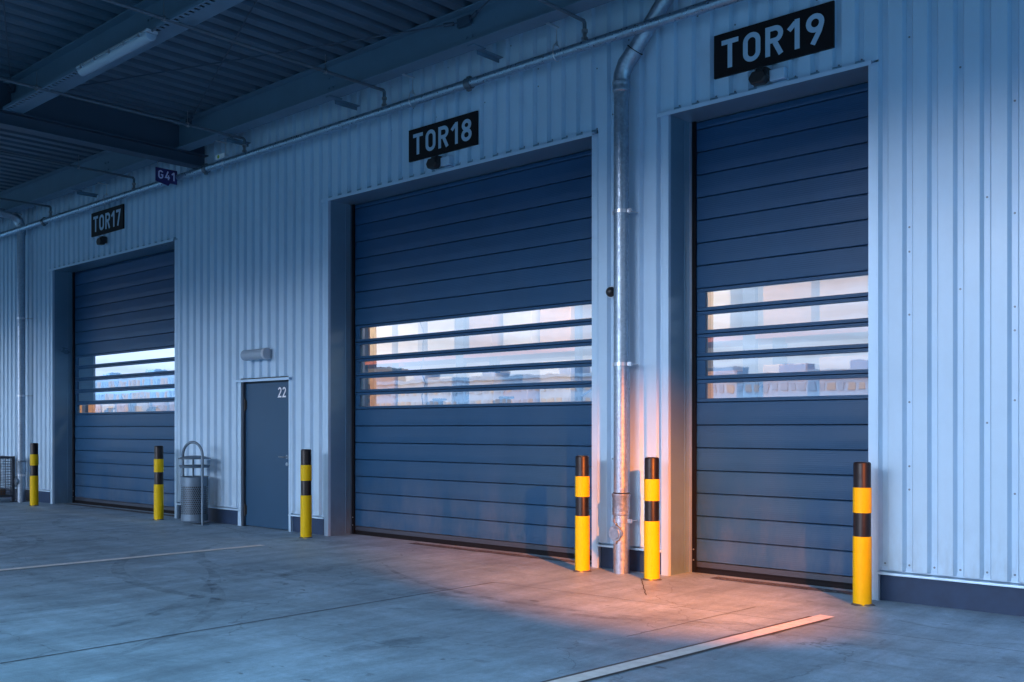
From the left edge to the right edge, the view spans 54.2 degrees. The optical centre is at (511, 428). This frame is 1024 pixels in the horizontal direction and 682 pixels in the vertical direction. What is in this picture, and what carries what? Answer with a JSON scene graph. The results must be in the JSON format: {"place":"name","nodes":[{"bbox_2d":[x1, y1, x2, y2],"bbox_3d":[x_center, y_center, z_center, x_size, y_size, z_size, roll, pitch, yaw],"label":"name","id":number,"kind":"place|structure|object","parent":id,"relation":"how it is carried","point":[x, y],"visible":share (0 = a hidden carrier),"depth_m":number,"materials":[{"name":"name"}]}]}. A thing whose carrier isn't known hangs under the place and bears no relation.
{"place":"outdoors","nodes":[
{"label":"outdoors","id":0,"kind":"place"},
{"bbox_2d":[0,0,1023,616],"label":"warehouse building","id":1,"kind":"structure","parent":0,"point":[826,268],"depth_m":10.79,"materials":[{"name":"silver metal"}]},
{"bbox_2d":[0,208,31,501],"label":"downpipe","id":2,"kind":"object","parent":1,"relation":"attached to","point":[21,462],"visible":0.97,"depth_m":20.39,"materials":[{"name":"metal"}]},
{"bbox_2d":[96,236,106,244],"bbox_3d":[-7.483,-3.425,18.298,0.182,0.150,0.156,0,0,42],"label":"motion sensor","id":3,"kind":"object","parent":1,"relation":"attached to","point":[101,240],"visible":1,"depth_m":18.23,"materials":[{"name":"black plastic"}]},
{"bbox_2d":[91,204,123,236],"bbox_3d":[-7.393,-3.790,18.301,1.240,0.440,0.030,0,0,42],"label":"gate sign","id":4,"kind":"object","parent":1,"relation":"attached to","point":[108,220],"visible":1,"depth_m":18.28,"materials":[{"name":"black metal"}]},
{"bbox_2d":[72,249,174,513],"bbox_3d":[-7.106,-0.822,18.646,4.690,4.644,0.092,0,0,42],"label":"sectional door","id":5,"kind":"structure","parent":1,"relation":"in","point":[123,313],"depth_m":18.80,"materials":[{"name":"blue metal"}]},
{"bbox_2d":[240,348,270,360],"bbox_3d":[-3.830,-1.105,14.981,0.600,0.170,0.167,0,0,42],"label":"wall lamp","id":6,"kind":"object","parent":1,"relation":"attached to","point":[255,354],"visible":1,"depth_m":14.87,"materials":[{"name":"grey plastic"}]},
{"bbox_2d":[233,377,292,531],"bbox_3d":[-3.708,0.375,15.033,1.470,2.249,0.170,0,0,42],"label":"service door","id":7,"kind":"structure","parent":1,"relation":"in","point":[264,405],"depth_m":15.04,"materials":[{"name":"blue metal"}]},
{"bbox_2d":[0,0,613,217],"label":"canopy roof","id":8,"kind":"structure","parent":1,"relation":"attached to","point":[176,72],"depth_m":12.93,"materials":[{"name":"paint"}]},
{"bbox_2d":[3,0,219,110],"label":"cable tray","id":9,"kind":"object","parent":8,"relation":"attached to","point":[190,10],"visible":0.75,"depth_m":12.14,"materials":[{"name":"paint"}]},
{"bbox_2d":[76,27,157,76],"bbox_3d":[-4.481,-4.264,11.352,1.771,0.150,0.160,0,0,42],"label":"strip lamp","id":10,"kind":"object","parent":9,"relation":"hanging from","point":[138,40],"visible":1,"depth_m":11.24,"materials":[{"name":"white plastic"}]},
{"bbox_2d":[155,161,176,185],"bbox_3d":[-5.517,-4.119,15.991,0.015,0.487,0.370,0,0,42],"label":"hanging sign","id":11,"kind":"object","parent":8,"relation":"hanging from","point":[167,177],"visible":0.85,"depth_m":15.97,"materials":[{"name":"purple"}]},
{"bbox_2d":[0,0,742,237],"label":"pipe","id":12,"kind":"object","parent":8,"relation":"hanging from","point":[468,83],"visible":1,"depth_m":12.10,"materials":[{"name":"metal"}]},
{"bbox_2d":[0,198,51,215],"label":"sprinkler branch","id":13,"kind":"object","parent":12,"relation":"attached to","point":[50,210],"visible":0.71,"depth_m":19.23,"materials":[{"name":"silver metal"}]},
{"bbox_2d":[0,151,135,188],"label":"sprinkler branch","id":14,"kind":"object","parent":12,"relation":"attached to","point":[78,166],"visible":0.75,"depth_m":16.48,"materials":[{"name":"silver metal"}]},
{"bbox_2d":[0,72,246,152],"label":"sprinkler branch","id":15,"kind":"object","parent":12,"relation":"attached to","point":[186,124],"visible":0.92,"depth_m":13.54,"materials":[{"name":"silver metal"}]},
{"bbox_2d":[216,153,224,159],"bbox_3d":[-4.435,-4.130,15.207,0.240,0.070,0.010,0,0,42],"label":"pipe tag","id":16,"kind":"object","parent":12,"relation":"hanging from","point":[220,156],"visible":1,"depth_m":15.19,"materials":[{"name":"white plastic"}]},
{"bbox_2d":[102,0,386,106],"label":"sprinkler branch","id":17,"kind":"object","parent":12,"relation":"attached to","point":[163,18],"visible":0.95,"depth_m":11.28,"materials":[{"name":"silver metal"}]},
{"bbox_2d":[538,0,587,40],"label":"sprinkler branch","id":18,"kind":"object","parent":12,"relation":"attached to","point":[584,30],"visible":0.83,"depth_m":10.46,"materials":[{"name":"silver metal"}]},
{"bbox_2d":[426,155,453,170],"bbox_3d":[-0.888,-3.277,12.319,0.346,0.155,0.156,0,0,42],"label":"motion sensor","id":19,"kind":"object","parent":1,"relation":"on","point":[436,162],"visible":1,"depth_m":12.29,"materials":[{"name":"black plastic"}]},
{"bbox_2d":[409,111,477,162],"bbox_3d":[-0.861,-3.596,12.378,1.215,0.403,0.031,0,0,42],"label":"gate sign","id":20,"kind":"object","parent":1,"relation":"attached to","point":[446,136],"visible":1,"depth_m":12.34,"materials":[{"name":"black metal"}]},
{"bbox_2d":[351,149,591,560],"bbox_3d":[-0.569,-0.837,12.719,4.589,4.674,0.092,0,0,42],"label":"sectional door","id":21,"kind":"structure","parent":1,"relation":"in","point":[471,298],"depth_m":12.60,"materials":[{"name":"blue metal"}]},
{"bbox_2d":[606,286,613,297],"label":"signal dome","id":22,"kind":"structure","parent":1,"relation":"attached to","point":[610,292],"depth_m":10.61,"materials":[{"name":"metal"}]},
{"bbox_2d":[609,0,673,573],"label":"downpipe","id":23,"kind":"object","parent":1,"relation":"attached to","point":[630,57],"visible":0.99,"depth_m":10.32,"materials":[{"name":"metal"}]},
{"bbox_2d":[748,66,788,88],"bbox_3d":[2.393,-3.292,9.343,0.346,0.155,0.156,0,0,42],"label":"motion sensor","id":24,"kind":"object","parent":1,"relation":"on","point":[761,76],"visible":1,"depth_m":9.32,"materials":[{"name":"black plastic"}]},
{"bbox_2d":[714,0,834,79],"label":"gate sign","id":25,"kind":"object","parent":1,"relation":"attached to","point":[800,33],"visible":1,"depth_m":9.35,"materials":[{"name":"black metal"}]},
{"bbox_2d":[689,82,867,589],"bbox_3d":[2.651,-0.847,9.806,2.072,4.694,0.092,0,0,42],"label":"sectional door","id":26,"kind":"structure","parent":1,"relation":"in","point":[778,193],"depth_m":9.82,"materials":[{"name":"blue metal"}]},
{"bbox_2d":[0,498,1023,681],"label":"concrete yard","id":27,"kind":"structure","parent":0,"point":[517,630],"depth_m":7.94,"materials":[{"name":"grey concrete"}]},
{"bbox_2d":[0,456,16,501],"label":"cage","id":28,"kind":"object","parent":27,"relation":"on","point":[11,479],"visible":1,"depth_m":20.40,"materials":[{"name":"metal"}]},
{"bbox_2d":[29,443,38,505],"bbox_3d":[-9.267,0.907,19.415,0.184,1.246,0.186,0,0,-16],"label":"bollard","id":29,"kind":"object","parent":27,"relation":"on","point":[34,480],"visible":0.96,"depth_m":19.35,"materials":[{"name":"metal"}]},
{"bbox_2d":[69,503,174,516],"bbox_3d":[-7.238,1.495,18.442,4.308,0.001,0.162,0,0,42],"label":"drainage strip","id":30,"kind":"object","parent":27,"relation":"on","point":[119,509],"visible":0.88,"depth_m":18.45,"materials":[{"name":"grey metal"}]},
{"bbox_2d":[0,545,263,570],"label":"painted line","id":31,"kind":"object","parent":27,"relation":"on","point":[126,557],"visible":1,"depth_m":11.50,"materials":[{"name":"paint"}]},
{"bbox_2d":[153,446,163,519],"bbox_3d":[-5.801,0.907,16.434,0.184,1.246,0.186,0,0,-16],"label":"bollard","id":32,"kind":"object","parent":27,"relation":"on","point":[158,485],"visible":0.96,"depth_m":16.37,"materials":[{"name":"metal"}]},
{"bbox_2d":[178,441,210,525],"bbox_3d":[-4.937,0.847,15.681,0.623,1.306,0.504,0,0,42],"label":"litter bin","id":33,"kind":"object","parent":27,"relation":"on","point":[194,500],"visible":1,"depth_m":15.55,"materials":[{"name":"metal"}]},
{"bbox_2d":[3,582,492,662],"bbox_3d":[-3.931,1.497,5.654,0.021,0.001,11.101,0,0,43],"label":"expansion joint","id":34,"kind":"object","parent":27,"relation":"on","point":[235,624],"visible":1,"depth_m":7.61,"materials":[{"name":"grey"}]},
{"bbox_2d":[299,449,312,537],"bbox_3d":[-2.830,0.907,13.741,0.184,1.246,0.186,0,0,-16],"label":"bollard","id":35,"kind":"object","parent":27,"relation":"on","point":[305,501],"visible":0.94,"depth_m":13.68,"materials":[{"name":"metal"}]},
{"bbox_2d":[408,543,591,563],"bbox_3d":[-0.200,1.495,12.060,3.010,0.001,0.162,0,0,42],"label":"drainage strip","id":36,"kind":"object","parent":27,"relation":"on","point":[521,555],"visible":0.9,"depth_m":12.06,"materials":[{"name":"grey metal"}]},
{"bbox_2d":[573,455,591,571],"bbox_3d":[0.732,0.907,10.524,0.184,1.246,0.186,0,0,-16],"label":"bollard","id":37,"kind":"object","parent":27,"relation":"on","point":[582,524],"visible":0.98,"depth_m":10.46,"materials":[{"name":"metal"}]},
{"bbox_2d":[643,457,661,580],"bbox_3d":[1.381,0.907,9.936,0.184,1.246,0.186,0,0,-16],"label":"bollard","id":38,"kind":"object","parent":27,"relation":"on","point":[651,530],"visible":0.94,"depth_m":9.87,"materials":[{"name":"metal"}]},
{"bbox_2d":[541,615,832,681],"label":"painted line","id":39,"kind":"object","parent":27,"relation":"on","point":[645,661],"visible":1,"depth_m":6.70,"materials":[{"name":"paint"}]},
{"bbox_2d":[629,607,752,635],"bbox_3d":[1.436,1.497,7.807,1.703,0.001,0.014,0,0,-44],"label":"expansion joint","id":40,"kind":"object","parent":27,"relation":"on","point":[690,621],"visible":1,"depth_m":7.72,"materials":[{"name":"grey"}]},
{"bbox_2d":[496,582,1023,651],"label":"expansion joint","id":41,"kind":"object","parent":27,"relation":"on","point":[778,619],"visible":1,"depth_m":7.89,"materials":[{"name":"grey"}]},
{"bbox_2d":[712,577,852,594],"bbox_3d":[2.624,1.495,9.499,1.646,0.001,0.161,0,0,42],"label":"drainage strip","id":42,"kind":"object","parent":27,"relation":"on","point":[790,586],"visible":0.87,"depth_m":9.53,"materials":[{"name":"grey metal"}]},
{"bbox_2d":[851,462,874,605],"bbox_3d":[2.972,0.907,8.520,0.184,1.246,0.186,0,0,-16],"label":"bollard","id":43,"kind":"object","parent":27,"relation":"on","point":[862,546],"visible":0.95,"depth_m":8.46,"materials":[{"name":"metal"}]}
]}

